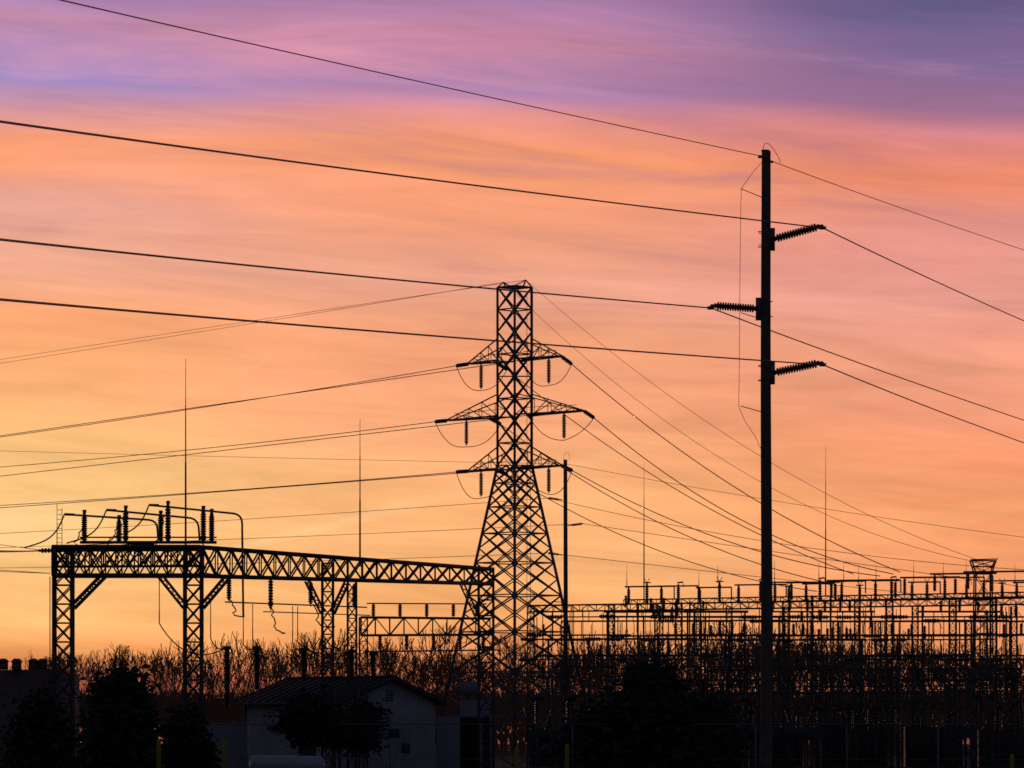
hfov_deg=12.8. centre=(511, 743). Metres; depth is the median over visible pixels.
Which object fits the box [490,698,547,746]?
bare tree
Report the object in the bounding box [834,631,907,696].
bare tree
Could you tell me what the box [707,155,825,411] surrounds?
wood pole hardware
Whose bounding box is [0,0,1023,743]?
sky
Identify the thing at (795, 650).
bare tree
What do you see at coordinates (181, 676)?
bare tree
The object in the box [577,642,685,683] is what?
bare tree
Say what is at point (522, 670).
bare tree
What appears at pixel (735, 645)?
bare tree
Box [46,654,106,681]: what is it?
bare tree
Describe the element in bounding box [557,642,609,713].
bare tree
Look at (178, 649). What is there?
bare tree
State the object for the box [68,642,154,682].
bare tree
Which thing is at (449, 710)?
bare tree
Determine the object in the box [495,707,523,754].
bare tree
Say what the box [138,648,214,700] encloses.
bare tree
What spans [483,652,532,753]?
bare tree
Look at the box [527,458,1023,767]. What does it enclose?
switchyard steel
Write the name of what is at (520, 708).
bare tree
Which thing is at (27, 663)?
bare tree
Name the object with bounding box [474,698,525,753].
bare tree
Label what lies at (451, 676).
bare tree
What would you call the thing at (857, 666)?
bare tree
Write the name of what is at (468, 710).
switchgear cabinets
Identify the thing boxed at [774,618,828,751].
bare tree
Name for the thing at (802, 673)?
bare tree
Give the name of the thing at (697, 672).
bare tree
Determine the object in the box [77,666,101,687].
bare tree
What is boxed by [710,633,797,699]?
bare tree
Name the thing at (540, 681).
bare tree
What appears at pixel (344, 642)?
bare tree
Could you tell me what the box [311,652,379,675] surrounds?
bare tree
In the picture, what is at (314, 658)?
bare tree
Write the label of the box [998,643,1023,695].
bare tree
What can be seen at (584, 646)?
bare tree
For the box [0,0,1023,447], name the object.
wood pole near conductors
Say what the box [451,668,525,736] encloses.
bare tree
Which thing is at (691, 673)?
bare tree
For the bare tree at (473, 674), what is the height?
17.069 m
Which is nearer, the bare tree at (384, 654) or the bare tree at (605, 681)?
the bare tree at (605, 681)
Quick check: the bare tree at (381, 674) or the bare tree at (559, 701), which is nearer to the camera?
the bare tree at (559, 701)
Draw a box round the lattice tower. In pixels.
[435,280,586,766]
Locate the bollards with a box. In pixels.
[157,739,1013,767]
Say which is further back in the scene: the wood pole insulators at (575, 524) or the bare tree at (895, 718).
the bare tree at (895, 718)
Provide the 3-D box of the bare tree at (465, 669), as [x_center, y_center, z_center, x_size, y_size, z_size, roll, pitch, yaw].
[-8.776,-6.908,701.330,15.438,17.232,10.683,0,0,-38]
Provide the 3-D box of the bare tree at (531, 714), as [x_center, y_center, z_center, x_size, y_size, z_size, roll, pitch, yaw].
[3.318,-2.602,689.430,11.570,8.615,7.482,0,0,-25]
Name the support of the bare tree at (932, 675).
on the ground
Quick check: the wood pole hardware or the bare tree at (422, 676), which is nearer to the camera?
the wood pole hardware
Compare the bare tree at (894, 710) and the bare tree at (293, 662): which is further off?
the bare tree at (293, 662)
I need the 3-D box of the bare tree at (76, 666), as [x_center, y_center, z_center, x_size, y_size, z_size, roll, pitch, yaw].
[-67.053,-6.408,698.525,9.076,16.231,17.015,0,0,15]
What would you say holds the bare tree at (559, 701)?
on the ground
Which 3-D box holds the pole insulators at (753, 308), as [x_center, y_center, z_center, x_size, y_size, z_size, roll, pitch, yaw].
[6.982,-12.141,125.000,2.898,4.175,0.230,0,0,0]
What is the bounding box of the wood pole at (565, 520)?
[563,460,567,706]
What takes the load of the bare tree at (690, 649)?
on the ground
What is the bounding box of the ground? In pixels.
[81,744,1023,767]
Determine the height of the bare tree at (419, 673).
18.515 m
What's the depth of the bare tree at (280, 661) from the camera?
880.09 m
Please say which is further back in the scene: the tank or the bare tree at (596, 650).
the bare tree at (596, 650)
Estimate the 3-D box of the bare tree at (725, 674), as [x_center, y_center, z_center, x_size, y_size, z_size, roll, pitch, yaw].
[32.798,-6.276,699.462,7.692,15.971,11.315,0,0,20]
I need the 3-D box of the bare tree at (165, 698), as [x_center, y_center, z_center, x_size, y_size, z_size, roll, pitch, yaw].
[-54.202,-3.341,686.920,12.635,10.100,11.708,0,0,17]
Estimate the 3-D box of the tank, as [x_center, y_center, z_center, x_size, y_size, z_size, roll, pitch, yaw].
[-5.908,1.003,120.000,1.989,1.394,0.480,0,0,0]
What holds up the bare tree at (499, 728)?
on the ground
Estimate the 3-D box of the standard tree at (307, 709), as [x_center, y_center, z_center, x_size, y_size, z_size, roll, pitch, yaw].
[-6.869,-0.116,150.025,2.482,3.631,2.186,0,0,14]
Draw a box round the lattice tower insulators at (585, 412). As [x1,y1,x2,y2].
[434,355,594,495]
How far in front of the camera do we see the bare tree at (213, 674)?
700.07 m
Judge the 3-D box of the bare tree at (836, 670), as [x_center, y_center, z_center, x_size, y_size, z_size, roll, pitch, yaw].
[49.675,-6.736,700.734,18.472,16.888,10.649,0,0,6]
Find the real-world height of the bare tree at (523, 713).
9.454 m
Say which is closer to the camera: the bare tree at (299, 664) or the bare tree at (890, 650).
the bare tree at (890, 650)
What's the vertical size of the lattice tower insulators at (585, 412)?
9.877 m
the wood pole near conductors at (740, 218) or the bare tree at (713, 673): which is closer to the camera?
the wood pole near conductors at (740, 218)
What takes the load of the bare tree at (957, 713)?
on the ground
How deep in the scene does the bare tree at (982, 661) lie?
701.01 m
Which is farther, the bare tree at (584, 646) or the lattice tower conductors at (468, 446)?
the bare tree at (584, 646)
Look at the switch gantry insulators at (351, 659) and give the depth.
161.89 m
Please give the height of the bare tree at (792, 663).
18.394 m
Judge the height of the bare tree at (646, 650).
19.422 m
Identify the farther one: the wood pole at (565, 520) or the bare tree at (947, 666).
the bare tree at (947, 666)
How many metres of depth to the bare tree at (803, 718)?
689.68 m
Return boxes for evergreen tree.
[0,680,83,767]
[64,656,188,767]
[158,702,232,767]
[540,695,624,767]
[567,647,738,767]
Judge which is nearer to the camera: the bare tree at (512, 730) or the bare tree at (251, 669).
the bare tree at (512, 730)
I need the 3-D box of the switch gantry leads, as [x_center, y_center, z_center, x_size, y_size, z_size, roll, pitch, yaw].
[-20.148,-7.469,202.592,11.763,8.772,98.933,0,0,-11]
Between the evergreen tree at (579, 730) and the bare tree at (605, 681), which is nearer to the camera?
the evergreen tree at (579, 730)
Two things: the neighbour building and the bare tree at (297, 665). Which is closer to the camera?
the neighbour building
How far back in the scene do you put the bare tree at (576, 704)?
688.86 m
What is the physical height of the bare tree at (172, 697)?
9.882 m
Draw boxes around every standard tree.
[263,685,341,755]
[321,704,360,767]
[337,694,392,767]
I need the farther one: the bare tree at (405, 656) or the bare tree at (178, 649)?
the bare tree at (178, 649)
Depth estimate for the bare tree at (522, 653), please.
698.66 m
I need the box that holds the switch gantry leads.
[0,505,350,654]
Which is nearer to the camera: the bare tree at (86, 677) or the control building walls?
the control building walls
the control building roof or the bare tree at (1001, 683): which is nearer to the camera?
the control building roof
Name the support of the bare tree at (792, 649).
on the ground
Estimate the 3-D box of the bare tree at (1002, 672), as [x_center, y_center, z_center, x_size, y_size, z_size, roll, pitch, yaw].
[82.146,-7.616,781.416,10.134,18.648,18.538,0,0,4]
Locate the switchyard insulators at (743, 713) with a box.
[519,574,1023,734]
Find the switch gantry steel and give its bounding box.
[51,358,494,767]
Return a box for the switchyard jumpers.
[597,612,1022,685]
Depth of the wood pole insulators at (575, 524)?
349.95 m
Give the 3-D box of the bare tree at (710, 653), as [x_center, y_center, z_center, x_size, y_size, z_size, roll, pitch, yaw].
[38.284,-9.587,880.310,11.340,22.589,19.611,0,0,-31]
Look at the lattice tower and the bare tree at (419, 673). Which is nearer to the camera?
the lattice tower
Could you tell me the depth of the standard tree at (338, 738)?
150.70 m
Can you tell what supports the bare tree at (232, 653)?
on the ground
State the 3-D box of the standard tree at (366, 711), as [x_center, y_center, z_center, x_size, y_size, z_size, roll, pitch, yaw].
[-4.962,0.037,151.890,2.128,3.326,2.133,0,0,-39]
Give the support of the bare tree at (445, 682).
on the ground
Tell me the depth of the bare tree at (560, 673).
698.59 m
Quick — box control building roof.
[233,675,446,705]
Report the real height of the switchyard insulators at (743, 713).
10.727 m
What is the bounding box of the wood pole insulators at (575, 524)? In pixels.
[548,497,582,555]
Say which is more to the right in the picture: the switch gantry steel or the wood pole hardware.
the wood pole hardware
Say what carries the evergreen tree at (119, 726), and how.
on the ground
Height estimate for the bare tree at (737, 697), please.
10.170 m
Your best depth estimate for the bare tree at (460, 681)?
877.37 m
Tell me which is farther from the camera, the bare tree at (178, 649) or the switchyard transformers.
the bare tree at (178, 649)
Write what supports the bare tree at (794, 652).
on the ground
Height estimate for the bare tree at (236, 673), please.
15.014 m
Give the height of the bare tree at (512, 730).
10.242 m
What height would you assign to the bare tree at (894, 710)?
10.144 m
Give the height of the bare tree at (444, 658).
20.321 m
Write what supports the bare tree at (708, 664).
on the ground
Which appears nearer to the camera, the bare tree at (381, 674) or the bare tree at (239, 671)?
the bare tree at (239, 671)
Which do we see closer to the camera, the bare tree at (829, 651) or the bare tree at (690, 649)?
the bare tree at (829, 651)
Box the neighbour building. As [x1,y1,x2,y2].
[0,659,79,767]
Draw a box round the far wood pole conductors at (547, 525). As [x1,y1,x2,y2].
[0,451,1023,605]
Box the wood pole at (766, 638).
[760,149,772,767]
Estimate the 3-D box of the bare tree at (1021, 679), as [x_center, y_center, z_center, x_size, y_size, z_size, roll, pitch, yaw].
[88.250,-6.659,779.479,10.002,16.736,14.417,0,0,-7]
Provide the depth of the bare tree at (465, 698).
689.32 m
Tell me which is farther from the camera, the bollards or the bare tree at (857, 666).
the bare tree at (857, 666)
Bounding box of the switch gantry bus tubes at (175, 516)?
[64,504,499,651]
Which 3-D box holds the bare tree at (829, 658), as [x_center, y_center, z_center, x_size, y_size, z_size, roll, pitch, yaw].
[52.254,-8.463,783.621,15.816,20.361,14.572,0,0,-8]
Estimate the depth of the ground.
405.06 m
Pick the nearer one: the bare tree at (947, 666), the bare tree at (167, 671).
the bare tree at (167, 671)
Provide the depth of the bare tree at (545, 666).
698.81 m
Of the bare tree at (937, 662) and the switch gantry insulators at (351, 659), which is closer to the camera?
the switch gantry insulators at (351, 659)
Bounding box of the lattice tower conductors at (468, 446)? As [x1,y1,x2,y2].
[0,280,982,591]
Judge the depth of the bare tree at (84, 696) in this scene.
689.27 m
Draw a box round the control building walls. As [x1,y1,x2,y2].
[246,682,434,767]
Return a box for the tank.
[249,755,324,767]
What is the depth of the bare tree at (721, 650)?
779.44 m
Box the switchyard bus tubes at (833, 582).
[535,570,1023,660]
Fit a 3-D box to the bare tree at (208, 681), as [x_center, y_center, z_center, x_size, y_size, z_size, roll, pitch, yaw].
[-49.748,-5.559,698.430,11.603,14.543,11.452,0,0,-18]
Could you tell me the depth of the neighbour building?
206.31 m
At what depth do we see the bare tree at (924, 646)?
698.77 m
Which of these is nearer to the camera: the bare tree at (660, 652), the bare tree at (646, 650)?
the bare tree at (646, 650)
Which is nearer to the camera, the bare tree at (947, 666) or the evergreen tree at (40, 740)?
the evergreen tree at (40, 740)
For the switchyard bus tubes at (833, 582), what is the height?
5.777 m
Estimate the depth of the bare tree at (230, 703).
689.20 m
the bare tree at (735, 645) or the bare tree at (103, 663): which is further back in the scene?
the bare tree at (103, 663)
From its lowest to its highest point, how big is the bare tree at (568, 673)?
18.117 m
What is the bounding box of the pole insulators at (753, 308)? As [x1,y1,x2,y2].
[714,224,819,375]
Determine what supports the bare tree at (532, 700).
on the ground
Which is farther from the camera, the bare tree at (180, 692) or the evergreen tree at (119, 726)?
the bare tree at (180, 692)
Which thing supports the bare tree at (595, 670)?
on the ground
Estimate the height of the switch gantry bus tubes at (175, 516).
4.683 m
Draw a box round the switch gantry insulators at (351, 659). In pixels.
[39,506,484,709]
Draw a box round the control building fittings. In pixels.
[232,690,409,767]
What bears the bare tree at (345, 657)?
on the ground
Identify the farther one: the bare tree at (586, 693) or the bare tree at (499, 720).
the bare tree at (499, 720)
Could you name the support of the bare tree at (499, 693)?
on the ground
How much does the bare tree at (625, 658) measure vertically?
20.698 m
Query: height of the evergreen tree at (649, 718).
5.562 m
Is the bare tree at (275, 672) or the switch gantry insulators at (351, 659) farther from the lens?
the bare tree at (275, 672)
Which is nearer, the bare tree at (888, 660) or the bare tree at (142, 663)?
the bare tree at (888, 660)
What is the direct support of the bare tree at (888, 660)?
on the ground
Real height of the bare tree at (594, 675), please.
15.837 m
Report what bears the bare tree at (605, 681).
on the ground
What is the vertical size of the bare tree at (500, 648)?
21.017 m
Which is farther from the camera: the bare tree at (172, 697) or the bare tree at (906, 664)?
the bare tree at (906, 664)
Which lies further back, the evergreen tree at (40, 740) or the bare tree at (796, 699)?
the bare tree at (796, 699)
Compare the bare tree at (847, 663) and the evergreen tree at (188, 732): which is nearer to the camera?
the evergreen tree at (188, 732)
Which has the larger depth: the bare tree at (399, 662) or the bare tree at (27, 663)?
the bare tree at (27, 663)
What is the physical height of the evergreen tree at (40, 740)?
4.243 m
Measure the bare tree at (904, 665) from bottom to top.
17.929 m
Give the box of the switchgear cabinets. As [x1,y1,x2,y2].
[204,682,491,767]
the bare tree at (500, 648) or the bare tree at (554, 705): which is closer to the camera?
the bare tree at (554, 705)
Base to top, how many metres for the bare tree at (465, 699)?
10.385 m
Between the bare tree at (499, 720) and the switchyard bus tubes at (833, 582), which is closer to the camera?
the switchyard bus tubes at (833, 582)
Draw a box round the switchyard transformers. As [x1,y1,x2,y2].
[525,667,1023,766]
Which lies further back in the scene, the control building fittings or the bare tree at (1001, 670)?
the bare tree at (1001, 670)
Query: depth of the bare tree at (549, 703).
688.17 m
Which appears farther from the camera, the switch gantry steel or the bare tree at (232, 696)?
the bare tree at (232, 696)
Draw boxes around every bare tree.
[13,652,49,669]
[45,649,101,712]
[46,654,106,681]
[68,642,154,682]
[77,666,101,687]
[80,686,94,709]
[81,646,140,692]
[114,648,194,693]
[133,656,213,721]
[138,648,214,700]
[145,638,210,696]
[146,660,230,711]
[147,689,190,750]
[148,690,221,722]
[158,647,231,704]
[158,688,222,721]
[190,654,252,704]
[197,631,269,721]
[198,688,250,722]
[205,659,265,722]
[218,693,249,722]
[230,642,274,692]
[234,642,291,692]
[237,637,294,686]
[253,645,329,685]
[259,641,329,677]
[261,639,310,683]
[276,628,346,676]
[285,629,364,675]
[285,630,346,676]
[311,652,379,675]
[335,645,396,675]
[357,638,409,675]
[357,648,441,689]
[357,661,411,682]
[368,636,455,693]
[385,657,458,695]
[399,658,447,687]
[404,625,484,722]
[418,642,500,715]
[420,663,498,692]
[423,663,465,711]
[433,656,476,701]
[435,705,456,716]
[436,693,502,713]
[439,692,505,704]
[447,655,500,699]
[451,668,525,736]
[458,694,510,751]
[459,692,557,753]
[467,634,547,752]
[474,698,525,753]
[476,665,525,751]
[482,643,554,753]
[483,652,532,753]
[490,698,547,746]
[495,692,532,753]
[495,704,520,751]
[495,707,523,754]
[497,652,553,751]
[497,685,577,754]
[504,703,560,729]
[512,657,573,695]
[512,690,558,726]
[516,658,553,697]
[520,691,578,728]
[522,694,605,720]
[523,631,641,698]
[524,702,576,728]
[528,686,605,722]
[536,650,586,691]
[541,645,603,697]
[545,648,591,719]
[550,687,582,726]
[553,686,605,720]
[556,653,625,698]
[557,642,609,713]
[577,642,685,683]
[580,647,650,691]
[585,657,641,691]
[593,665,623,697]
[603,630,698,681]
[622,640,702,673]
[665,633,713,676]
[665,660,703,691]
[676,638,740,682]
[676,644,740,690]
[678,653,725,691]
[692,653,725,691]
[695,651,754,726]
[702,619,774,717]
[706,637,774,691]
[708,627,823,698]
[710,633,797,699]
[717,688,776,754]
[741,638,851,725]
[742,637,809,725]
[757,642,814,697]
[773,648,828,691]
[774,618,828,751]
[774,688,809,726]
[775,700,828,754]
[790,642,866,689]
[793,645,888,721]
[802,636,868,722]
[823,646,890,696]
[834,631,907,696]
[834,649,895,721]
[846,687,932,749]
[856,630,938,753]
[863,643,909,700]
[863,695,920,753]
[864,638,934,689]
[888,638,953,690]
[904,648,969,726]
[920,638,1000,710]
[925,687,988,754]
[934,648,967,688]
[947,654,1014,728]
[963,648,1015,720]
[967,644,1021,721]
[976,663,1023,727]
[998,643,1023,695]
[1013,661,1023,699]
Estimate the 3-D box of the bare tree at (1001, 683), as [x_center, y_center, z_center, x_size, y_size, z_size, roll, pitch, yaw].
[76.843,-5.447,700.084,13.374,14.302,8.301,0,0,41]
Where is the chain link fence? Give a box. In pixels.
[0,715,1023,767]
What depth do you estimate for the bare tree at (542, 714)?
689.07 m
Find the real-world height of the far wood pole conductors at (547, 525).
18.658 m
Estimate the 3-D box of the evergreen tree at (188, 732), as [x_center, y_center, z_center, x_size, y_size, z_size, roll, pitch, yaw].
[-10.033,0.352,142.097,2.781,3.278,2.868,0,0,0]
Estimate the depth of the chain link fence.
150.00 m
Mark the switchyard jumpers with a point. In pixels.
(815, 641)
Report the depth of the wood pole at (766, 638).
124.87 m
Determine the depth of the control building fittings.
190.62 m

